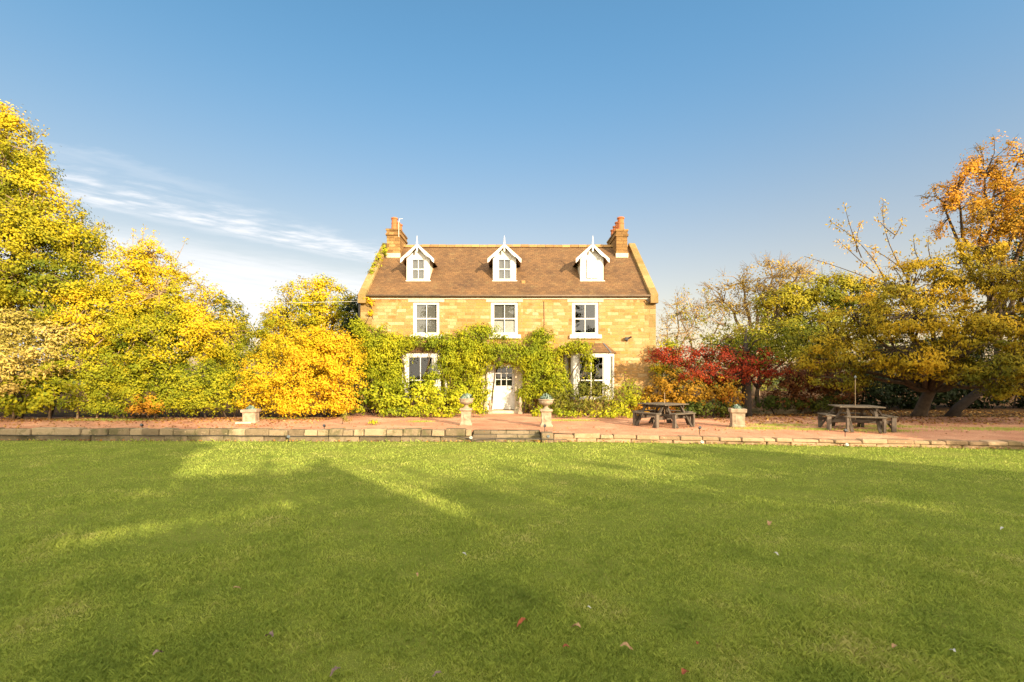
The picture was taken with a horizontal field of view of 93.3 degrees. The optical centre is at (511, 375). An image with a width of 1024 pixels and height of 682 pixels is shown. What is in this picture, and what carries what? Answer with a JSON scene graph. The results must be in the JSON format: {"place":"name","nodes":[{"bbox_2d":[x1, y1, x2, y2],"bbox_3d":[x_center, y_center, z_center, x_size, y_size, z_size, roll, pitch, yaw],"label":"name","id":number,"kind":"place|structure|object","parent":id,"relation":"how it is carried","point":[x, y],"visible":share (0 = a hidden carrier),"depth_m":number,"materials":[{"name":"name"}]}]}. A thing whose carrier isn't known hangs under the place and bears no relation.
{"place":"outdoors","nodes":[
{"label":"outdoors","id":0,"kind":"place"},
{"bbox_2d":[7,376,845,438],"bbox_3d":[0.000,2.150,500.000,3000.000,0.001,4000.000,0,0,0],"label":"ground","id":1,"kind":"structure","parent":0,"point":[473,430],"depth_m":135.25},
{"bbox_2d":[0,286,357,390],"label":"wood","id":2,"kind":"object","parent":1,"relation":"on","point":[161,371],"visible":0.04,"depth_m":54.43,"materials":[{"name":"yellow plant"}]},
{"bbox_2d":[656,323,1020,390],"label":"wood","id":3,"kind":"object","parent":1,"relation":"on","point":[764,387],"visible":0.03,"depth_m":55.21,"materials":[{"name":"brown plant"}]},
{"bbox_2d":[0,438,1023,681],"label":"lawn","id":4,"kind":"structure","parent":0,"point":[712,466],"depth_m":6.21,"materials":[{"name":"green plant"}]},
{"bbox_2d":[0,427,471,441],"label":"garden wall","id":5,"kind":"structure","parent":4,"relation":"on","point":[272,434],"depth_m":14.39,"materials":[{"name":"stone"}]},
{"bbox_2d":[18,435,566,439],"bbox_3d":[-8.199,1.825,14.315,19.605,0.128,0.147,0,0,1],"label":"light cable","id":6,"kind":"object","parent":5,"relation":"attached to","point":[232,435],"visible":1,"depth_m":14.33,"materials":[{"name":"metal"}]},
{"bbox_2d":[330,666,340,675],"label":"fallen leaf","id":7,"kind":"object","parent":4,"relation":"on","point":[334,669],"visible":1,"depth_m":3.10,"materials":[{"name":"grey plant"}]},
{"bbox_2d":[471,430,540,441],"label":"garden steps","id":8,"kind":"structure","parent":4,"relation":"on","point":[518,435],"depth_m":14.61,"materials":[{"name":"stone"}]},
{"bbox_2d":[517,617,527,626],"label":"fallen leaf","id":9,"kind":"object","parent":4,"relation":"on","point":[521,620],"visible":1,"depth_m":3.71,"materials":[{"name":"orange plant"}]},
{"bbox_2d":[620,642,632,649],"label":"fallen leaf","id":10,"kind":"object","parent":4,"relation":"on","point":[626,644],"visible":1,"depth_m":3.38,"materials":[{"name":"beige plant"}]},
{"bbox_2d":[541,431,1023,448],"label":"garden wall","id":11,"kind":"structure","parent":4,"relation":"on","point":[868,442],"depth_m":13.59,"materials":[{"name":"stone"}]},
{"bbox_2d":[0,412,1023,440],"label":"patio","id":12,"kind":"structure","parent":0,"point":[512,421],"depth_m":16.54,"materials":[{"name":"beige stone"}]},
{"bbox_2d":[0,358,99,419],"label":"laurel bush","id":13,"kind":"object","parent":12,"relation":"on","point":[38,398],"visible":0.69,"depth_m":18.56,"materials":[{"name":"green plant"}]},
{"bbox_2d":[0,301,121,418],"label":"buddleia bush","id":14,"kind":"object","parent":12,"relation":"on","point":[50,341],"visible":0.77,"depth_m":18.06,"materials":[{"name":"yellow plant"}]},
{"bbox_2d":[30,339,193,419],"bbox_3d":[-15.397,0.066,19.039,5.361,3.412,3.252,0,0,-23],"label":"hazel bush","id":15,"kind":"object","parent":12,"relation":"on","point":[121,382],"visible":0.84,"depth_m":18.31,"materials":[{"name":"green plant"}]},
{"bbox_2d":[124,393,168,419],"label":"spirea bush","id":16,"kind":"object","parent":12,"relation":"on","point":[137,409],"visible":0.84,"depth_m":18.30,"materials":[{"name":"brown plant"}]},
{"bbox_2d":[1,417,333,428],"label":"leaf litter","id":17,"kind":"object","parent":12,"relation":"on","point":[162,421],"visible":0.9,"depth_m":18.41,"materials":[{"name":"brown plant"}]},
{"bbox_2d":[140,356,256,418],"bbox_3d":[-12.298,0.478,19.485,4.175,2.571,3.150,0,0,0],"label":"privet bush","id":18,"kind":"object","parent":12,"relation":"on","point":[213,386],"visible":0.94,"depth_m":18.68,"materials":[{"name":"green plant"}]},
{"bbox_2d":[235,409,260,423],"bbox_3d":[-9.478,1.450,17.381,0.669,0.500,0.644,0,0,-10],"label":"stone planter","id":19,"kind":"object","parent":12,"relation":"on","point":[250,416],"visible":0.94,"depth_m":17.22,"materials":[{"name":"beige stone"}]},
{"bbox_2d":[246,405,255,409],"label":"potted plant","id":20,"kind":"object","parent":19,"relation":"in","point":[249,407],"visible":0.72,"depth_m":17.39,"materials":[{"name":"green plant"}]},
{"bbox_2d":[339,411,352,423],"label":"gravel weed","id":21,"kind":"object","parent":12,"relation":"on","point":[343,416],"visible":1,"depth_m":16.85,"materials":[{"name":"brown plant"}]},
{"bbox_2d":[368,419,377,424],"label":"gravel weed","id":22,"kind":"object","parent":12,"relation":"on","point":[373,422],"visible":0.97,"depth_m":16.72,"materials":[{"name":"yellow plant"}]},
{"bbox_2d":[340,376,469,414],"bbox_3d":[-4.587,0.875,20.536,5.830,1.794,2.114,0,0,0],"label":"border shrub","id":23,"kind":"object","parent":12,"relation":"on","point":[390,399],"visible":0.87,"depth_m":20.14,"materials":[{"name":"yellow plant"}]},
{"bbox_2d":[375,401,488,417],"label":"border shrub","id":24,"kind":"object","parent":12,"relation":"on","point":[428,408],"visible":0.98,"depth_m":19.61,"materials":[{"name":"yellow plant"}]},
{"bbox_2d":[458,398,473,425],"bbox_3d":[-1.582,1.238,16.717,0.550,0.925,0.550,0,0,0],"label":"stone urn","id":25,"kind":"object","parent":12,"relation":"on","point":[465,410],"visible":0.99,"depth_m":16.54,"materials":[{"name":"beige stone"}]},
{"bbox_2d":[461,393,471,398],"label":"potted plant","id":26,"kind":"object","parent":25,"relation":"in","point":[465,396],"visible":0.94,"depth_m":16.58,"materials":[{"name":"green plant"}]},
{"bbox_2d":[488,400,491,413],"bbox_3d":[-0.976,1.380,21.600,0.200,0.640,0.200,0,0,0],"label":"stone finial","id":27,"kind":"object","parent":12,"relation":"on","point":[490,407],"visible":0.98,"depth_m":21.53,"materials":[{"name":"beige stone"}]},
{"bbox_2d":[356,216,658,413],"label":"stone house","id":28,"kind":"structure","parent":12,"relation":"on","point":[604,298],"depth_m":22.55,"materials":[{"name":"stone"}]},
{"bbox_2d":[237,301,357,303],"bbox_3d":[-36.311,-5.356,34.350,63.083,3.728,0.017,0,0,22],"label":"overhead cable","id":29,"kind":"object","parent":28,"relation":"attached to","point":[295,302],"visible":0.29,"depth_m":24.09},
{"bbox_2d":[363,297,375,412],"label":"ivy","id":30,"kind":"object","parent":28,"relation":"attached to","point":[369,300],"visible":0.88,"depth_m":22.25,"materials":[{"name":"yellow plant"}]},
{"bbox_2d":[367,243,388,273],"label":"ivy","id":31,"kind":"object","parent":28,"relation":"attached to","point":[385,250],"visible":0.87,"depth_m":24.62,"materials":[{"name":"yellow plant"}]},
{"bbox_2d":[398,345,446,413],"bbox_3d":[-4.140,0.092,22.039,2.560,3.256,0.760,0,0,0],"label":"bay window","id":32,"kind":"structure","parent":28,"relation":"in","point":[419,352],"depth_m":21.80,"materials":[{"name":"white paint"}]},
{"bbox_2d":[408,299,443,338],"bbox_3d":[-3.971,-2.638,22.475,1.674,1.819,0.410,0,0,0],"label":"window","id":33,"kind":"structure","parent":28,"relation":"in","point":[426,312],"depth_m":22.58,"materials":[{"name":"white paint"}]},
{"bbox_2d":[343,313,529,413],"bbox_3d":[-3.437,-0.587,21.614,8.507,4.720,1.864,0,0,0],"label":"wisteria vine","id":34,"kind":"object","parent":28,"relation":"attached to","point":[399,343],"visible":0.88,"depth_m":21.52,"materials":[{"name":"green plant"}]},
{"bbox_2d":[487,365,514,409],"bbox_3d":[-0.506,0.530,22.500,1.266,2.100,0.120,0,0,0],"label":"door","id":35,"kind":"structure","parent":28,"relation":"in","point":[503,398],"depth_m":22.50,"materials":[{"name":"white paint"}]},
{"bbox_2d":[486,299,522,338],"bbox_3d":[-0.348,-2.638,22.475,1.706,1.819,0.410,0,0,0],"label":"window","id":36,"kind":"structure","parent":28,"relation":"in","point":[504,312],"depth_m":22.55,"materials":[{"name":"white paint"}]},
{"bbox_2d":[509,324,599,413],"bbox_3d":[1.797,-0.336,21.759,4.291,4.204,1.860,0,0,0],"label":"wisteria vine","id":37,"kind":"object","parent":28,"relation":"attached to","point":[538,365],"visible":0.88,"depth_m":21.53,"materials":[{"name":"green plant"}]},
{"bbox_2d":[567,299,602,338],"bbox_3d":[3.401,-2.638,22.475,1.674,1.819,0.410,0,0,0],"label":"window","id":38,"kind":"structure","parent":28,"relation":"in","point":[595,302],"depth_m":22.44,"materials":[{"name":"white paint"}]},
{"bbox_2d":[564,343,615,413],"bbox_3d":[3.580,0.092,22.039,2.560,3.256,0.760,0,0,0],"label":"bay window","id":39,"kind":"structure","parent":28,"relation":"in","point":[603,350],"depth_m":21.82,"materials":[{"name":"white paint"}]},
{"bbox_2d":[1,420,1023,448],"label":"leaf litter","id":40,"kind":"object","parent":12,"relation":"on","point":[506,440],"visible":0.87,"depth_m":14.20,"materials":[{"name":"brown plant"}]},
{"bbox_2d":[518,397,521,413],"bbox_3d":[0.366,1.318,21.600,0.200,0.764,0.200,0,0,0],"label":"stone finial","id":41,"kind":"object","parent":12,"relation":"on","point":[520,404],"visible":1,"depth_m":21.53,"materials":[{"name":"beige stone"}]},
{"bbox_2d":[25,417,1023,432],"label":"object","id":42,"kind":"structure","parent":12,"relation":"on","point":[1017,428],"depth_m":15.79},
{"bbox_2d":[538,399,553,426],"bbox_3d":[1.149,1.238,16.265,0.550,0.925,0.550,0,0,0],"label":"stone urn","id":43,"kind":"object","parent":12,"relation":"on","point":[545,411],"visible":0.98,"depth_m":16.09,"materials":[{"name":"beige stone"}]},
{"bbox_2d":[540,393,552,398],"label":"potted plant","id":44,"kind":"object","parent":43,"relation":"in","point":[546,396],"visible":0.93,"depth_m":16.17,"materials":[{"name":"green plant"}]},
{"bbox_2d":[538,369,623,415],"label":"lavender bush","id":45,"kind":"object","parent":12,"relation":"on","point":[585,403],"visible":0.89,"depth_m":20.24,"materials":[{"name":"green plant"}]},
{"bbox_2d":[531,405,638,418],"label":"border shrub","id":46,"kind":"object","parent":12,"relation":"on","point":[565,413],"visible":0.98,"depth_m":19.34,"materials":[{"name":"yellow plant"}]},
{"bbox_2d":[604,371,648,413],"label":"fennel plant","id":47,"kind":"object","parent":12,"relation":"on","point":[631,398],"visible":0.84,"depth_m":20.22,"materials":[{"name":"yellow plant"}]},
{"bbox_2d":[624,376,682,415],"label":"dry shrub","id":48,"kind":"object","parent":12,"relation":"on","point":[655,397],"visible":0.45,"depth_m":20.34,"materials":[{"name":"brown plant"}]},
{"bbox_2d":[632,402,695,428],"bbox_3d":[5.182,1.328,16.601,1.880,0.764,1.880,0,0,-33],"label":"picnic table","id":49,"kind":"object","parent":12,"relation":"on","point":[687,416],"visible":1,"depth_m":16.34,"materials":[{"name":"brown wood"}]},
{"bbox_2d":[650,366,746,416],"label":"orange azalea","id":50,"kind":"object","parent":12,"relation":"on","point":[668,386],"visible":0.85,"depth_m":19.70,"materials":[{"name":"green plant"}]},
{"bbox_2d":[673,399,746,417],"bbox_3d":[7.884,1.303,19.450,2.939,0.911,1.500,0,0,0],"label":"fern bed","id":51,"kind":"object","parent":12,"relation":"on","point":[710,406],"visible":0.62,"depth_m":19.26,"materials":[{"name":"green plant"}]},
{"bbox_2d":[728,408,746,427],"bbox_3d":[7.493,1.390,16.067,0.496,0.619,0.496,0,0,14],"label":"stone planter","id":52,"kind":"object","parent":12,"relation":"on","point":[737,418],"visible":0.96,"depth_m":15.87,"materials":[{"name":"beige stone"}]},
{"bbox_2d":[732,404,742,408],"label":"potted plant","id":53,"kind":"object","parent":52,"relation":"in","point":[736,406],"visible":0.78,"depth_m":16.00,"materials":[{"name":"green plant"}]},
{"bbox_2d":[854,376,856,427],"bbox_3d":[10.947,0.845,15.412,0.072,1.710,0.068,0,0,0],"label":"parasol pole","id":54,"kind":"object","parent":12,"relation":"on","point":[855,377],"visible":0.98,"depth_m":15.40,"materials":[{"name":"brown"}]},
{"bbox_2d":[817,404,897,432],"bbox_3d":[10.893,1.328,15.332,1.880,0.764,1.880,0,0,18],"label":"picnic table","id":55,"kind":"object","parent":12,"relation":"on","point":[831,418],"visible":0.98,"depth_m":14.95,"materials":[{"name":"brown wood"}]},
{"bbox_2d":[695,409,1023,426],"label":"leaf litter","id":56,"kind":"object","parent":12,"relation":"on","point":[944,412],"visible":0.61,"depth_m":19.54,"materials":[{"name":"brown plant"}]},
{"bbox_2d":[0,385,1023,416],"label":"planting bed","id":57,"kind":"object","parent":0,"point":[238,413],"visible":0.11,"depth_m":22.86,"materials":[{"name":"soil"}]},
{"bbox_2d":[0,99,127,340],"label":"maple tree","id":58,"kind":"object","parent":57,"relation":"on","point":[27,224],"visible":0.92,"depth_m":18.78,"materials":[{"name":"yellow plant"}]},
{"bbox_2d":[38,224,260,414],"bbox_3d":[-14.819,-2.247,19.608,8.089,8.107,4.972,0,0,0],"label":"cherry tree","id":59,"kind":"object","parent":57,"relation":"on","point":[135,323],"visible":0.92,"depth_m":18.87,"materials":[{"name":"yellow plant"}]},
{"bbox_2d":[200,290,262,401],"bbox_3d":[-17.816,-1.768,29.724,4.458,7.162,3.502,0,0,0],"label":"larch tree","id":60,"kind":"object","parent":57,"relation":"on","point":[228,304],"visible":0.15,"depth_m":29.80,"materials":[{"name":"yellow plant"}]},
{"bbox_2d":[240,273,357,399],"bbox_3d":[-13.261,-2.533,31.260,8.166,8.739,7.193,0,0,0],"label":"oak tree","id":61,"kind":"object","parent":57,"relation":"on","point":[318,309],"visible":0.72,"depth_m":30.88,"materials":[{"name":"yellow plant"}]},
{"bbox_2d":[227,322,374,417],"bbox_3d":[-8.655,-0.242,19.965,5.631,4.050,4.550,0,0,0],"label":"smoke bush","id":62,"kind":"object","parent":57,"relation":"on","point":[289,397],"visible":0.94,"depth_m":18.99,"materials":[{"name":"yellow plant"}]},
{"bbox_2d":[278,329,366,415],"bbox_3d":[-7.905,-0.118,20.073,3.654,3.751,1.892,0,0,0],"label":"smoke bush","id":63,"kind":"object","parent":57,"relation":"on","point":[335,342],"visible":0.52,"depth_m":19.76,"materials":[{"name":"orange plant"}]},
{"bbox_2d":[336,297,360,404],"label":"holly tree","id":64,"kind":"object","parent":57,"relation":"on","point":[354,307],"visible":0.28,"depth_m":27.12,"materials":[{"name":"green plant"}]},
{"bbox_2d":[648,337,684,379],"bbox_3d":[6.928,0.013,21.774,1.676,3.487,1.367,0,0,0],"label":"golden acer","id":65,"kind":"object","parent":57,"relation":"on","point":[659,369],"visible":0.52,"depth_m":21.57,"materials":[{"name":"yellow plant"}]},
{"bbox_2d":[656,290,727,391],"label":"birch tree","id":66,"kind":"object","parent":57,"relation":"on","point":[691,325],"visible":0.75,"depth_m":40.74,"materials":[{"name":"yellow plant"}]},
{"bbox_2d":[662,283,758,396],"bbox_3d":[9.536,-1.353,23.426,4.376,6.338,2.408,0,0,0],"label":"sumac tree","id":67,"kind":"object","parent":57,"relation":"on","point":[685,318],"visible":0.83,"depth_m":23.46,"materials":[{"name":"green plant"}]},
{"bbox_2d":[643,342,796,413],"bbox_3d":[8.799,0.177,20.326,6.441,3.272,2.813,0,0,0],"label":"red maple","id":68,"kind":"object","parent":57,"relation":"on","point":[665,354],"visible":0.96,"depth_m":19.88,"materials":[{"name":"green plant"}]},
{"bbox_2d":[691,323,793,416],"bbox_3d":[9.750,-0.275,21.041,3.578,4.174,3.707,0,0,-44],"label":"dark tree","id":69,"kind":"object","parent":57,"relation":"on","point":[745,344],"visible":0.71,"depth_m":20.39,"materials":[{"name":"green plant"}]},
{"bbox_2d":[695,250,822,394],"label":"birch tree","id":70,"kind":"object","parent":57,"relation":"on","point":[747,289],"visible":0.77,"depth_m":40.46,"materials":[{"name":"green plant"}]},
{"bbox_2d":[695,315,840,405],"bbox_3d":[13.983,-0.750,26.373,7.820,5.149,3.761,0,0,10],"label":"lime tree","id":71,"kind":"object","parent":57,"relation":"on","point":[794,352],"visible":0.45,"depth_m":25.80,"materials":[{"name":"green plant"}]},
{"bbox_2d":[751,405,838,413],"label":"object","id":72,"kind":"structure","parent":57,"relation":"on","point":[776,411],"depth_m":21.40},
{"bbox_2d":[751,392,852,413],"bbox_3d":[12.793,1.228,21.357,4.471,1.064,1.448,0,0,-8],"label":"periwinkle mound","id":73,"kind":"object","parent":57,"relation":"on","point":[799,404],"visible":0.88,"depth_m":21.16,"materials":[{"name":"green plant"}]},
{"bbox_2d":[758,354,870,412],"bbox_3d":[13.337,0.389,21.760,5.108,2.738,2.527,0,0,-12],"label":"barberry bush","id":74,"kind":"object","parent":57,"relation":"on","point":[794,388],"visible":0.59,"depth_m":21.28,"materials":[{"name":"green plant"}]},
{"bbox_2d":[748,266,898,392],"bbox_3d":[19.348,-2.548,29.940,9.586,8.734,4.615,0,0,0],"label":"ash tree","id":75,"kind":"object","parent":57,"relation":"on","point":[800,301],"visible":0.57,"depth_m":29.32,"materials":[{"name":"yellow plant"}]},
{"bbox_2d":[791,198,1023,416],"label":"cherry tree","id":76,"kind":"object","parent":57,"relation":"on","point":[928,374],"visible":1,"depth_m":17.76,"materials":[{"name":"brown plant"}]},
{"bbox_2d":[818,335,1023,409],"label":"rhododendron","id":77,"kind":"object","parent":57,"relation":"on","point":[891,391],"visible":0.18,"depth_m":24.12,"materials":[{"name":"green plant"}]},
{"bbox_2d":[914,131,1023,403],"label":"copper beech","id":78,"kind":"object","parent":57,"relation":"on","point":[952,198],"visible":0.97,"depth_m":28.02,"materials":[{"name":"brown plant"}]},
{"bbox_2d":[944,299,1023,416],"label":"leaning tree","id":79,"kind":"object","parent":57,"relation":"on","point":[960,406],"visible":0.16,"depth_m":19.89,"materials":[{"name":"brown plant"}]},
{"bbox_2d":[984,196,1023,400],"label":"yew tree","id":80,"kind":"object","parent":57,"relation":"on","point":[1020,258],"visible":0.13,"depth_m":30.83,"materials":[{"name":"orange plant"}]},
{"bbox_2d":[0,0,1023,375],"label":"sky","id":81,"kind":"structure","parent":0,"point":[284,139],"materials":[{"name":"blue"}]}
]}

